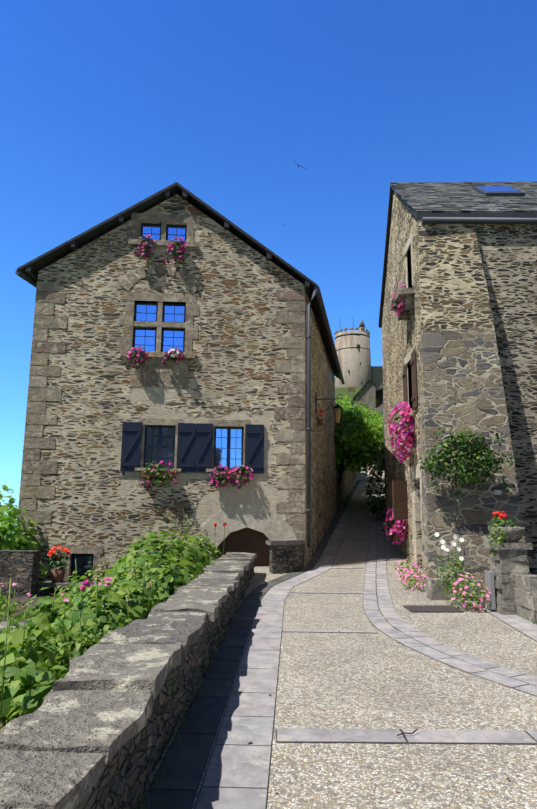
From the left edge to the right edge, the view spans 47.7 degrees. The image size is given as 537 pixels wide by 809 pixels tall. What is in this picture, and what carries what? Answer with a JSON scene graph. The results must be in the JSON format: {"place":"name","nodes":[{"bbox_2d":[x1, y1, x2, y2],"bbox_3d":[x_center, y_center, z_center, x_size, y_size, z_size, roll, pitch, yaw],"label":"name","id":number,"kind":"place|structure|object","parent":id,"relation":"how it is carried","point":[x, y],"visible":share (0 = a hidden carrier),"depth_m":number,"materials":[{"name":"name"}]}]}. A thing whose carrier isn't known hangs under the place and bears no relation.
{"place":"outdoors","nodes":[
{"label":"outdoors","id":0,"kind":"place"},
{"bbox_2d":[2,596,58,720],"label":"garden bed soil","id":1,"kind":"structure","parent":0,"point":[26,599],"depth_m":10.88,"materials":[{"name":"brown soil"}]},
{"bbox_2d":[0,511,226,730],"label":"garden plants","id":2,"kind":"object","parent":1,"relation":"on","point":[91,612],"visible":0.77,"depth_m":6.82,"materials":[{"name":"green plant"}]},
{"bbox_2d":[0,0,536,532],"label":"sky","id":3,"kind":"structure","parent":0,"point":[106,105],"materials":[{"name":"blue"}]},
{"bbox_2d":[144,468,536,808],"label":"pebble path","id":4,"kind":"structure","parent":0,"point":[380,680],"depth_m":5.26,"materials":[{"name":"beige gravel"}]},
{"bbox_2d":[138,480,536,808],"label":"paving joints","id":5,"kind":"object","parent":4,"relation":"on","point":[405,738],"visible":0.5,"depth_m":4.77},
{"bbox_2d":[139,480,360,808],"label":"gutter paving","id":6,"kind":"structure","parent":5,"relation":"on","point":[183,763],"depth_m":4.88,"materials":[{"name":"grey stone"}]},
{"bbox_2d":[108,554,536,808],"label":"fallen leaves","id":7,"kind":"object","parent":5,"relation":"on","point":[174,693],"depth_m":4.55,"materials":[{"name":"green plant"}]},
{"bbox_2d":[397,728,417,735],"bbox_3d":[1.010,2.410,4.479,0.198,0.024,0.092,5,-11,-21],"label":"twig","id":8,"kind":"object","parent":5,"relation":"on","point":[406,732],"visible":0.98,"depth_m":4.45,"materials":[{"name":"brown wood"}]},
{"bbox_2d":[335,401,363,419],"bbox_3d":[3.877,2.651,36.820,5.852,5.741,8.495,0,-11,2],"label":"alley tree","id":9,"kind":"object","parent":4,"relation":"on","point":[347,408],"depth_m":35.78,"materials":[{"name":"green plant"}]},
{"bbox_2d":[402,605,463,611],"bbox_3d":[2.602,3.241,9.628,0.820,0.028,0.550,1,-11,-2],"label":"drain grate","id":10,"kind":"object","parent":4,"relation":"on","point":[431,608],"visible":0.93,"depth_m":9.61,"materials":[{"name":"grey metal"}]},
{"bbox_2d":[384,284,517,589],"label":"flowering plants","id":11,"kind":"object","parent":4,"relation":"on","point":[466,460],"visible":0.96,"depth_m":12.02,"materials":[{"name":"green plant"}]},
{"bbox_2d":[426,578,483,600],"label":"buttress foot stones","id":12,"kind":"object","parent":4,"relation":"on","point":[433,592],"visible":0.46,"depth_m":10.53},
{"bbox_2d":[434,511,516,610],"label":"garden plants","id":13,"kind":"object","parent":4,"relation":"on","point":[501,517],"visible":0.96,"depth_m":9.74,"materials":[{"name":"green plant"}]},
{"bbox_2d":[484,541,536,623],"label":"stone pillar","id":14,"kind":"structure","parent":4,"relation":"on","point":[515,582],"depth_m":9.27,"materials":[{"name":"stone"}]},
{"bbox_2d":[485,571,495,609],"bbox_3d":[3.492,2.919,9.563,0.060,0.560,0.260,0,-11,2],"label":"stone post","id":15,"kind":"object","parent":14,"relation":"attached to","point":[489,582],"visible":0.86,"depth_m":9.47,"materials":[{"name":"grey stone"}]},
{"bbox_2d":[488,527,524,542],"bbox_3d":[3.777,2.061,9.613,0.560,0.240,0.560,0,-11,2],"label":"stone bowl planter","id":16,"kind":"object","parent":14,"relation":"on","point":[514,534],"visible":0.85,"depth_m":9.41,"materials":[{"name":"grey stone"}]},
{"bbox_2d":[336,460,358,512],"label":"wall","id":17,"kind":"structure","parent":0,"point":[346,483],"depth_m":31.28,"materials":[{"name":"grey stone"}]},
{"bbox_2d":[335,387,361,404],"bbox_3d":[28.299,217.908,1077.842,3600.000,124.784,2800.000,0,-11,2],"label":"grassy hill","id":18,"kind":"structure","parent":0,"point":[343,391],"depth_m":172.13,"materials":[{"name":"green plant"}]},
{"bbox_2d":[0,484,47,574],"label":"tree","id":19,"kind":"object","parent":18,"relation":"on","point":[9,526],"visible":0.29,"depth_m":13.89,"materials":[{"name":"green plant"}]},
{"bbox_2d":[0,550,78,660],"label":"garden walls","id":20,"kind":"structure","parent":18,"relation":"on","point":[20,569],"depth_m":11.94,"materials":[{"name":"grey stone"}]},
{"bbox_2d":[0,581,103,630],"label":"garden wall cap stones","id":21,"kind":"object","parent":20,"relation":"on","point":[64,584],"visible":0.21,"depth_m":12.21,"materials":[{"name":"grey stone"}]},
{"bbox_2d":[51,569,65,582],"bbox_3d":[-4.324,3.521,12.456,0.300,0.260,0.300,0,-11,2],"label":"geranium pot","id":22,"kind":"object","parent":20,"relation":"on","point":[57,575],"visible":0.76,"depth_m":12.35,"materials":[{"name":"ceramic"}]},
{"bbox_2d":[74,562,254,808],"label":"parapet wall","id":23,"kind":"structure","parent":18,"relation":"on","point":[127,771],"depth_m":4.01,"materials":[{"name":"grey stone"}]},
{"bbox_2d":[0,552,256,808],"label":"parapet cap stones","id":24,"kind":"object","parent":23,"relation":"on","point":[73,734],"visible":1,"depth_m":3.21,"materials":[{"name":"grey stone"}]},
{"bbox_2d":[20,194,335,587],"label":"house walls","id":25,"kind":"structure","parent":18,"relation":"on","point":[100,498],"depth_m":15.30,"materials":[{"name":"beige stone"}]},
{"bbox_2d":[70,223,243,580],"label":"house windows","id":26,"kind":"structure","parent":25,"relation":"in","point":[159,444],"depth_m":15.28,"materials":[{"name":"blue glass"}]},
{"bbox_2d":[16,213,308,595],"bbox_3d":[-2.402,0.460,15.302,7.116,11.070,0.814,2,-11,-7],"label":"house dressed stone","id":27,"kind":"object","parent":25,"relation":"attached to","point":[293,511],"visible":0.58,"depth_m":15.26,"materials":[{"name":"beige stone"}]},
{"bbox_2d":[17,182,339,378],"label":"house roof","id":28,"kind":"structure","parent":25,"relation":"on","point":[32,268],"depth_m":15.97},
{"bbox_2d":[15,270,344,547],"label":"house gutter pipes","id":29,"kind":"object","parent":25,"relation":"attached to","point":[31,281],"visible":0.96,"depth_m":15.49,"materials":[{"name":"metal"}]},
{"bbox_2d":[120,422,263,473],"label":"shutters","id":30,"kind":"object","parent":25,"relation":"attached to","point":[191,455],"visible":0.96,"depth_m":14.95,"materials":[{"name":"blue wood"}]},
{"bbox_2d":[126,234,322,489],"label":"window flowers","id":31,"kind":"object","parent":25,"relation":"attached to","point":[176,359],"visible":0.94,"depth_m":15.07,"materials":[{"name":"pink plant"}]},
{"bbox_2d":[141,419,322,478],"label":"window boxes","id":32,"kind":"object","parent":25,"relation":"attached to","point":[233,475],"visible":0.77,"depth_m":14.75,"materials":[{"name":"ceramic"}]},
{"bbox_2d":[216,527,269,567],"bbox_3d":[-0.557,4.453,14.781,1.700,2.980,0.065,1,-11,-4],"label":"house door","id":33,"kind":"structure","parent":25,"relation":"in","point":[247,540],"depth_m":14.95,"materials":[{"name":"brown wood"}]},
{"bbox_2d":[194,502,296,559],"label":"house arch stones","id":34,"kind":"object","parent":25,"relation":"attached to","point":[270,524],"visible":0.29,"depth_m":14.77,"materials":[{"name":"beige stone"}]},
{"bbox_2d":[269,544,303,573],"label":"corner wall","id":35,"kind":"structure","parent":25,"relation":"attached to","point":[286,559],"depth_m":13.99,"materials":[{"name":"grey stone"}]},
{"bbox_2d":[266,539,305,544],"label":"corner wall cap stones","id":36,"kind":"object","parent":35,"relation":"on","point":[284,542],"visible":1,"depth_m":14.05,"materials":[{"name":"grey stone"}]},
{"bbox_2d":[315,393,342,426],"bbox_3d":[1.800,0.164,18.022,0.802,1.045,0.283,-1,-11,10],"label":"street lantern","id":37,"kind":"object","parent":25,"relation":"attached to","point":[337,409],"visible":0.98,"depth_m":17.87,"materials":[{"name":"black metal"}]},
{"bbox_2d":[335,395,380,421],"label":"alley tree","id":38,"kind":"object","parent":18,"relation":"on","point":[339,402],"depth_m":43.48,"materials":[{"name":"green plant"}]},
{"bbox_2d":[335,319,382,386],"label":"castle tower","id":39,"kind":"structure","parent":18,"relation":"on","point":[352,346],"depth_m":205.69,"materials":[{"name":"stone"}]},
{"bbox_2d":[348,380,382,416],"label":"hill house","id":40,"kind":"structure","parent":18,"relation":"on","point":[365,395],"depth_m":101.46,"materials":[{"name":"stone"}]},
{"bbox_2d":[365,409,382,424],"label":"hill tree","id":41,"kind":"object","parent":18,"relation":"on","point":[378,414],"visible":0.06,"depth_m":81.04,"materials":[{"name":"green plant"}]},
{"bbox_2d":[382,191,536,572],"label":"house walls","id":42,"kind":"structure","parent":18,"relation":"on","point":[508,253],"depth_m":13.63,"materials":[{"name":"beige stone"}]},
{"bbox_2d":[389,287,414,319],"bbox_3d":[3.401,-2.488,15.198,0.522,0.472,1.257,0,-11,2],"label":"house ledge","id":43,"kind":"object","parent":42,"relation":"attached to","point":[409,301],"visible":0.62,"depth_m":14.72,"materials":[{"name":"stone"}]},
{"bbox_2d":[392,349,417,518],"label":"shutters","id":44,"kind":"object","parent":42,"relation":"attached to","point":[400,499],"visible":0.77,"depth_m":15.78,"materials":[{"name":"brown wood"}]},
{"bbox_2d":[403,232,421,567],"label":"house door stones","id":45,"kind":"object","parent":42,"relation":"in","point":[415,471],"visible":0.25,"depth_m":14.89,"materials":[{"name":"beige stone"}]},
{"bbox_2d":[378,182,536,327],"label":"roof base","id":46,"kind":"object","parent":42,"relation":"on","point":[460,213],"visible":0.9,"depth_m":14.99,"materials":[{"name":"grey stone"}]},
{"bbox_2d":[421,217,536,223],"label":"gutter","id":47,"kind":"object","parent":46,"relation":"attached to","point":[464,220],"visible":0.89,"depth_m":13.62,"materials":[{"name":"grey metal"}]},
{"bbox_2d":[390,181,536,210],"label":"house roof slates","id":48,"kind":"object","parent":42,"relation":"on","point":[422,197],"visible":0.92,"depth_m":15.51,"materials":[{"name":"grey stone"}]},
{"bbox_2d":[472,186,524,196],"bbox_3d":[6.115,-5.681,16.176,1.000,0.842,1.051,0,-11,2],"label":"skylight","id":49,"kind":"object","parent":48,"relation":"in","point":[490,191],"visible":0.89,"depth_m":15.88,"materials":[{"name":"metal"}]},
{"bbox_2d":[418,220,527,589],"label":"buttress","id":50,"kind":"structure","parent":42,"relation":"attached to","point":[461,384],"depth_m":12.69,"materials":[{"name":"beige stone"}]},
{"bbox_2d":[494,490,520,494],"bbox_3d":[4.789,1.751,12.107,0.545,0.100,0.063,0,-11,2],"label":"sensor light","id":51,"kind":"object","parent":42,"relation":"attached to","point":[497,492],"visible":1,"depth_m":12.08,"materials":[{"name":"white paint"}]},
{"bbox_2d":[335,446,384,521],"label":"climbing plants","id":52,"kind":"object","parent":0,"point":[376,479],"visible":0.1,"depth_m":23.61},
{"bbox_2d":[334,401,383,491],"bbox_3d":[3.670,2.433,27.570,5.221,5.095,5.342,0,-11,2],"label":"alley tree","id":53,"kind":"object","parent":52,"relation":"on","point":[354,435],"visible":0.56,"depth_m":26.06,"materials":[{"name":"green plant"}]},
{"bbox_2d":[336,418,381,476],"bbox_3d":[3.193,2.909,30.232,6.062,4.878,7.054,0,-11,2],"label":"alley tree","id":54,"kind":"object","parent":52,"relation":"on","point":[355,465],"visible":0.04,"depth_m":30.51,"materials":[{"name":"green plant"}]},
{"bbox_2d":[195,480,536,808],"bbox_3d":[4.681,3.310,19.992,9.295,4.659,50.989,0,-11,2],"label":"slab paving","id":55,"kind":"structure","parent":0,"point":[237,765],"depth_m":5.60,"materials":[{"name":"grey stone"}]},
{"bbox_2d":[378,384,382,406],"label":"house roof","id":56,"kind":"structure","parent":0,"point":[380,395],"depth_m":24.26,"materials":[{"name":"grey stone"}]},
{"bbox_2d":[375,387,386,530],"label":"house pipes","id":57,"kind":"object","parent":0,"point":[376,396],"visible":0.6,"depth_m":21.16,"materials":[{"name":"grey metal"}]}
]}

